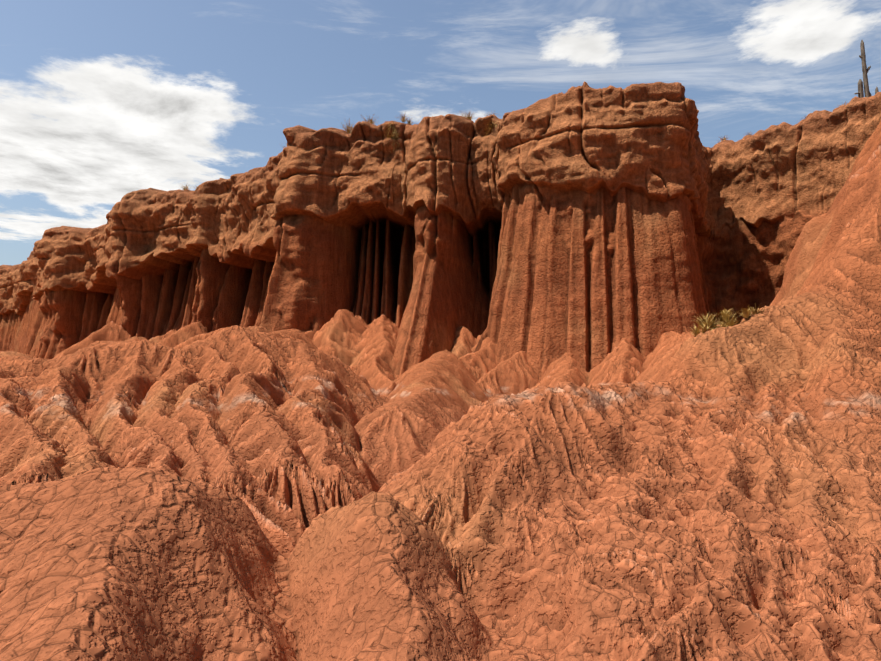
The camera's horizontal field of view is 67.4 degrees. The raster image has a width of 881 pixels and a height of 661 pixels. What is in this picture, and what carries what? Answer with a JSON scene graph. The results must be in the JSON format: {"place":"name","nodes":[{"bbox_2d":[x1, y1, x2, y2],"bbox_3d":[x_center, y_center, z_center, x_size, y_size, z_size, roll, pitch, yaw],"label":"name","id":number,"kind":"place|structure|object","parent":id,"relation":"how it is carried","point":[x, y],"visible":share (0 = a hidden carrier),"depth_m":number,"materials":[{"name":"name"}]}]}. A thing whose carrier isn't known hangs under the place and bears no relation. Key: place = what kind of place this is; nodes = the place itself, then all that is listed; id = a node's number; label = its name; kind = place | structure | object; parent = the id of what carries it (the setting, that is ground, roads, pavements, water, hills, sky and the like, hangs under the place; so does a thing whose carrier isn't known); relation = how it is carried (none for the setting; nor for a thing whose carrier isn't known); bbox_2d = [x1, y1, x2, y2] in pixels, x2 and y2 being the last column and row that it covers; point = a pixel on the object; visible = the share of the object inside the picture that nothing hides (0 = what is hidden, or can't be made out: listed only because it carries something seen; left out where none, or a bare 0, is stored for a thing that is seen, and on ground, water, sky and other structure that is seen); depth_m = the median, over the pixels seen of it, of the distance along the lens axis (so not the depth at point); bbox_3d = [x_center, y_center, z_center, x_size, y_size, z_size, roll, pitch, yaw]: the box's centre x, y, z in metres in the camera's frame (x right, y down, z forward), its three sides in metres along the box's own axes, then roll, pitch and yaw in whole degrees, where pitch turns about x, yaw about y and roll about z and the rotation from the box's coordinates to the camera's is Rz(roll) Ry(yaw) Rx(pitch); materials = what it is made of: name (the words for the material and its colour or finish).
{"place":"outdoors","nodes":[
{"label":"outdoors","id":0,"kind":"place"},
{"bbox_2d":[0,121,880,660],"bbox_3d":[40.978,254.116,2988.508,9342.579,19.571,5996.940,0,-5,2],"label":"eroded ground","id":1,"kind":"structure","parent":0,"point":[336,487],"depth_m":5.48,"materials":[{"name":"soil"}]},
{"bbox_2d":[179,93,846,351],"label":"shrubs","id":2,"kind":"object","parent":1,"relation":"on","point":[706,324],"visible":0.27,"depth_m":9.81,"materials":[{"name":"green plant"}]},
{"bbox_2d":[0,81,880,376],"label":"cliff","id":3,"kind":"structure","parent":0,"point":[584,225],"depth_m":31.40,"materials":[{"name":"brown stone"}]},
{"bbox_2d":[854,40,878,97],"bbox_3d":[19.224,-11.665,29.874,1.227,3.062,0.343,0,-5,2],"label":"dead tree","id":4,"kind":"object","parent":3,"relation":"on","point":[866,91],"visible":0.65,"depth_m":29.77,"materials":[{"name":"grey wood"}]},
{"bbox_2d":[0,0,880,265],"label":"sky","id":5,"kind":"structure","parent":0,"point":[102,101],"materials":[{"name":"blue"}]}
]}

